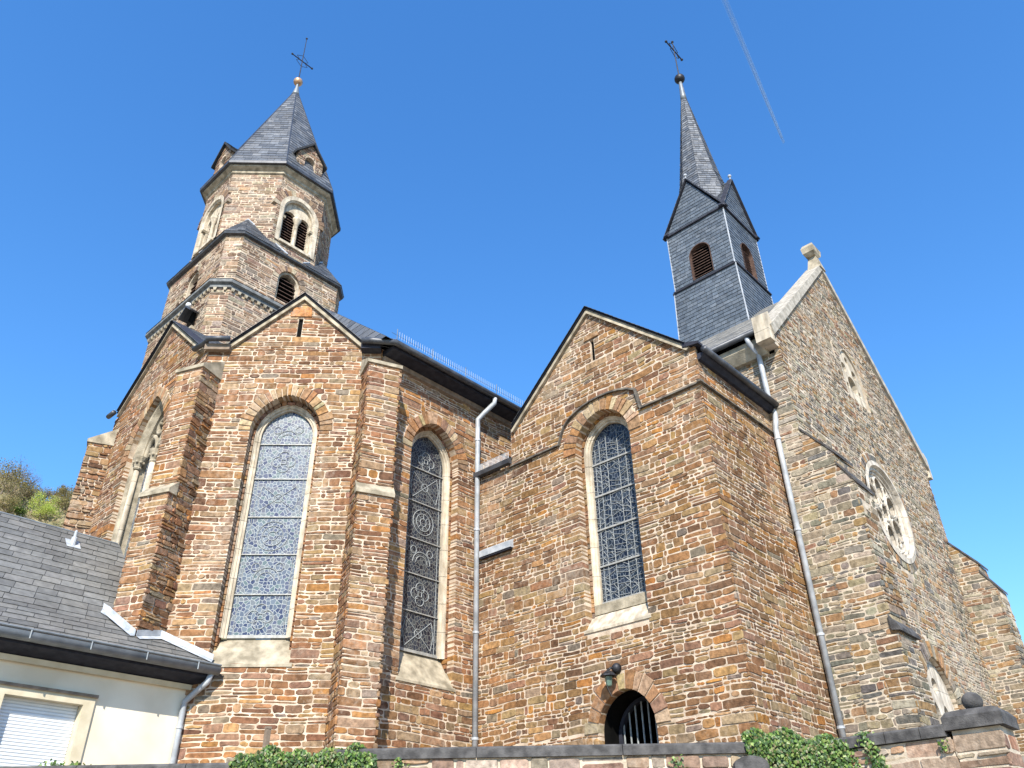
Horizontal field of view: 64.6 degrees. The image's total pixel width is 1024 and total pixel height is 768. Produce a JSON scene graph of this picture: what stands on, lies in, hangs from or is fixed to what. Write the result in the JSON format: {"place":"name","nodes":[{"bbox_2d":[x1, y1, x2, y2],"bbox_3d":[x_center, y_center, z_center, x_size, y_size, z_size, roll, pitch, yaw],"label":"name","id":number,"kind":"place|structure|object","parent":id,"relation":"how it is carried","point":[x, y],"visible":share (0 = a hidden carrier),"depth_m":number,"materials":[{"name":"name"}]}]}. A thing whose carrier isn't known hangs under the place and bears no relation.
{"place":"outdoors","nodes":[
{"label":"outdoors","id":0,"kind":"place"},
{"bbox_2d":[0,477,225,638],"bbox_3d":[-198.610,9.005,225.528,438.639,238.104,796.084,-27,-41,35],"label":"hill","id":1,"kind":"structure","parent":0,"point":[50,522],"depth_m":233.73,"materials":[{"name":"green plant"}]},
{"bbox_2d":[0,489,22,512],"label":"budding tree","id":2,"kind":"object","parent":1,"relation":"on","point":[5,505],"visible":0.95,"depth_m":214.44,"materials":[{"name":"brown plant"}]},
{"bbox_2d":[0,457,25,493],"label":"budding tree","id":3,"kind":"object","parent":1,"relation":"on","point":[15,473],"visible":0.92,"depth_m":232.29,"materials":[{"name":"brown plant"}]},
{"bbox_2d":[0,481,27,501],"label":"budding tree","id":4,"kind":"object","parent":1,"relation":"on","point":[8,487],"visible":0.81,"depth_m":224.06,"materials":[{"name":"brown plant"}]},
{"bbox_2d":[8,496,29,516],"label":"leafy tree","id":5,"kind":"object","parent":1,"relation":"on","point":[20,510],"visible":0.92,"depth_m":220.52,"materials":[{"name":"green plant"}]},
{"bbox_2d":[2,460,39,490],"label":"bare tree","id":6,"kind":"object","parent":1,"relation":"on","point":[25,470],"visible":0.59,"depth_m":242.06,"materials":[{"name":"brown plant"}]},
{"bbox_2d":[10,474,40,500],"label":"budding tree","id":7,"kind":"object","parent":1,"relation":"on","point":[29,488],"visible":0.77,"depth_m":238.94,"materials":[{"name":"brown plant"}]},
{"bbox_2d":[19,488,39,500],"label":"budding tree","id":8,"kind":"object","parent":1,"relation":"on","point":[29,494],"visible":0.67,"depth_m":242.46,"materials":[{"name":"green plant"}]},
{"bbox_2d":[24,469,42,485],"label":"bare tree","id":9,"kind":"object","parent":1,"relation":"on","point":[34,480],"visible":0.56,"depth_m":276.76,"materials":[{"name":"brown plant"}]},
{"bbox_2d":[0,470,71,527],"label":"undergrowth","id":10,"kind":"object","parent":1,"relation":"on","point":[44,517],"visible":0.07,"depth_m":235.41,"materials":[{"name":"green plant"}]},
{"bbox_2d":[32,486,47,498],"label":"budding tree","id":11,"kind":"object","parent":1,"relation":"on","point":[41,489],"visible":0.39,"depth_m":275.25,"materials":[{"name":"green plant"}]},
{"bbox_2d":[27,490,62,520],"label":"leafy tree","id":12,"kind":"object","parent":1,"relation":"on","point":[43,508],"visible":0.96,"depth_m":232.57,"materials":[{"name":"green plant"}]},
{"bbox_2d":[40,487,61,500],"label":"budding tree","id":13,"kind":"object","parent":1,"relation":"on","point":[52,492],"visible":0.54,"depth_m":277.67,"materials":[{"name":"brown plant"}]},
{"bbox_2d":[53,493,71,514],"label":"budding tree","id":14,"kind":"object","parent":1,"relation":"on","point":[65,503],"visible":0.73,"depth_m":240.75,"materials":[{"name":"green plant"}]},
{"bbox_2d":[54,484,73,501],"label":"budding tree","id":15,"kind":"object","parent":1,"relation":"on","point":[64,492],"visible":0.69,"depth_m":255.67,"materials":[{"name":"brown plant"}]},
{"bbox_2d":[0,0,1023,642],"label":"sky","id":16,"kind":"structure","parent":0,"point":[498,171],"materials":[{"name":"blue"}]},
{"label":"terrace ground","id":17,"kind":"structure","parent":0,"visible":0},
{"bbox_2d":[0,511,221,766],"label":"house","id":18,"kind":"structure","parent":17,"relation":"on","point":[88,676],"depth_m":11.68,"materials":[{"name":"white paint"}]},
{"bbox_2d":[0,681,98,766],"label":"window","id":19,"kind":"structure","parent":18,"relation":"in","point":[38,724],"depth_m":10.90,"materials":[{"name":"white plastic"}]},
{"bbox_2d":[262,726,271,749],"bbox_3d":[-3.215,4.813,10.532,0.070,0.675,0.070,-27,-41,35],"label":"marker post","id":20,"kind":"object","parent":17,"relation":"on","point":[267,734],"visible":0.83,"depth_m":10.63,"materials":[{"name":"beige stone"}]},
{"bbox_2d":[62,38,1023,763],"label":"church","id":21,"kind":"structure","parent":17,"relation":"on","point":[720,520],"depth_m":14.43,"materials":[{"name":"stone"}]},
{"bbox_2d":[111,385,170,560],"bbox_3d":[-7.210,1.819,16.009,2.031,4.073,0.428,-27,-41,35],"label":"tracery window","id":22,"kind":"structure","parent":21,"relation":"in","point":[143,461],"depth_m":16.44,"materials":[{"name":"stone"}]},
{"bbox_2d":[182,264,202,298],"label":"louvre window","id":23,"kind":"structure","parent":21,"relation":"in","point":[198,270],"depth_m":27.45,"materials":[{"name":"stone"}]},
{"bbox_2d":[192,189,232,257],"bbox_3d":[-10.600,-5.756,28.882,2.118,2.681,0.430,-27,-41,35],"label":"belfry window","id":24,"kind":"structure","parent":21,"relation":"in","point":[208,226],"depth_m":28.92,"materials":[{"name":"stone"}]},
{"bbox_2d":[208,384,333,666],"bbox_3d":[-4.151,2.292,14.163,1.724,5.232,0.359,0,-33,-2],"label":"stained glass window","id":25,"kind":"structure","parent":21,"relation":"in","point":[256,620],"depth_m":14.12,"materials":[{"name":"glass"}]},
{"bbox_2d":[273,265,305,303],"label":"louvre window","id":26,"kind":"structure","parent":21,"relation":"in","point":[287,288],"depth_m":27.48,"materials":[{"name":"wood"}]},
{"bbox_2d":[271,191,323,258],"bbox_3d":[-7.715,-5.742,28.981,0.430,2.679,2.130,-27,-41,35],"label":"belfry window","id":27,"kind":"structure","parent":21,"relation":"in","point":[297,227],"depth_m":29.02,"materials":[{"name":"stone"}]},
{"bbox_2d":[297,320,302,336],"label":"slit window","id":28,"kind":"structure","parent":21,"relation":"in","point":[301,321],"depth_m":16.23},
{"bbox_2d":[395,411,467,691],"bbox_3d":[-1.598,2.888,15.147,0.358,5.337,1.769,-27,-41,35],"label":"stained glass window","id":29,"kind":"structure","parent":21,"relation":"in","point":[424,616],"depth_m":15.21,"materials":[{"name":"glass"}]},
{"bbox_2d":[479,539,513,559],"bbox_3d":[-0.303,3.123,15.356,0.820,0.210,0.090,-27,-41,35],"label":"metal hood","id":30,"kind":"object","parent":21,"relation":"attached to","point":[500,548],"visible":1,"depth_m":15.29,"materials":[{"name":"silver metal"}]},
{"bbox_2d":[591,341,594,359],"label":"slit window","id":31,"kind":"structure","parent":21,"relation":"in","point":[593,352],"depth_m":15.79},
{"bbox_2d":[563,394,650,634],"bbox_3d":[1.726,2.107,14.079,1.753,4.259,0.359,-27,-41,35],"label":"stained glass window","id":32,"kind":"structure","parent":21,"relation":"in","point":[618,592],"depth_m":14.18,"materials":[{"name":"glass"}]},
{"bbox_2d":[600,663,620,686],"bbox_3d":[1.523,4.451,12.419,0.347,0.355,0.240,13,-35,-21],"label":"wall lamp","id":33,"kind":"object","parent":21,"relation":"attached to","point":[608,675],"visible":1,"depth_m":12.37,"materials":[{"name":"black metal"}]},
{"bbox_2d":[584,670,670,743],"bbox_3d":[2.232,5.382,12.505,1.571,1.612,1.628,-27,-41,35],"label":"doorway","id":34,"kind":"structure","parent":21,"relation":"in","point":[631,718],"depth_m":12.47,"materials":[{"name":"stone"}]},
{"bbox_2d":[840,351,867,409],"bbox_3d":[7.924,-0.138,19.170,0.160,1.500,1.240,-27,-41,35],"label":"gable window","id":35,"kind":"structure","parent":21,"relation":"in","point":[854,388],"depth_m":19.19,"materials":[{"name":"stone"}]},
{"bbox_2d":[860,453,919,572],"bbox_3d":[7.925,2.724,17.226,0.285,2.618,2.626,-27,-41,35],"label":"rose window","id":36,"kind":"structure","parent":21,"relation":"in","point":[898,532],"depth_m":17.42,"materials":[{"name":"stone"}]},
{"label":"street","id":37,"kind":"structure","parent":0,"visible":0},
{"bbox_2d":[0,692,1023,767],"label":"retaining wall","id":38,"kind":"structure","parent":37,"relation":"on","point":[975,733],"depth_m":9.67,"materials":[{"name":"stone"}]},
{"bbox_2d":[38,758,91,765],"bbox_3d":[-5.537,4.769,9.882,0.916,0.362,0.361,-1,-33,1],"label":"ivy","id":39,"kind":"object","parent":38,"relation":"attached to","point":[57,764],"visible":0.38,"depth_m":9.92,"materials":[{"name":"green plant"}]},
{"bbox_2d":[228,742,377,767],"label":"ivy","id":40,"kind":"object","parent":38,"relation":"attached to","point":[298,758],"visible":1,"depth_m":9.62,"materials":[{"name":"green plant"}]},
{"bbox_2d":[391,757,409,767],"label":"wall plant","id":41,"kind":"object","parent":38,"relation":"attached to","point":[400,763],"depth_m":9.66,"materials":[{"name":"green plant"}]},
{"bbox_2d":[668,754,688,767],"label":"wall plant","id":42,"kind":"object","parent":38,"relation":"attached to","point":[678,763],"depth_m":9.64,"materials":[{"name":"green plant"}]},
{"bbox_2d":[741,726,862,767],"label":"ivy","id":43,"kind":"object","parent":38,"relation":"attached to","point":[775,745],"visible":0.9,"depth_m":9.60,"materials":[{"name":"green plant"}]},
{"bbox_2d":[855,731,891,767],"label":"ivy","id":44,"kind":"object","parent":38,"relation":"attached to","point":[878,761],"visible":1,"depth_m":9.41,"materials":[{"name":"green plant"}]},
{"bbox_2d":[937,739,949,752],"bbox_3d":[4.780,4.013,8.989,0.129,0.139,0.140,3,-33,-6],"label":"wall plant","id":45,"kind":"object","parent":38,"relation":"attached to","point":[943,748],"depth_m":8.96,"materials":[{"name":"green plant"}]},
{"bbox_2d":[733,755,769,767],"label":"stone slab","id":46,"kind":"structure","parent":37,"relation":"on","point":[750,761],"depth_m":9.01,"materials":[{"name":"grey stone"}]}
]}

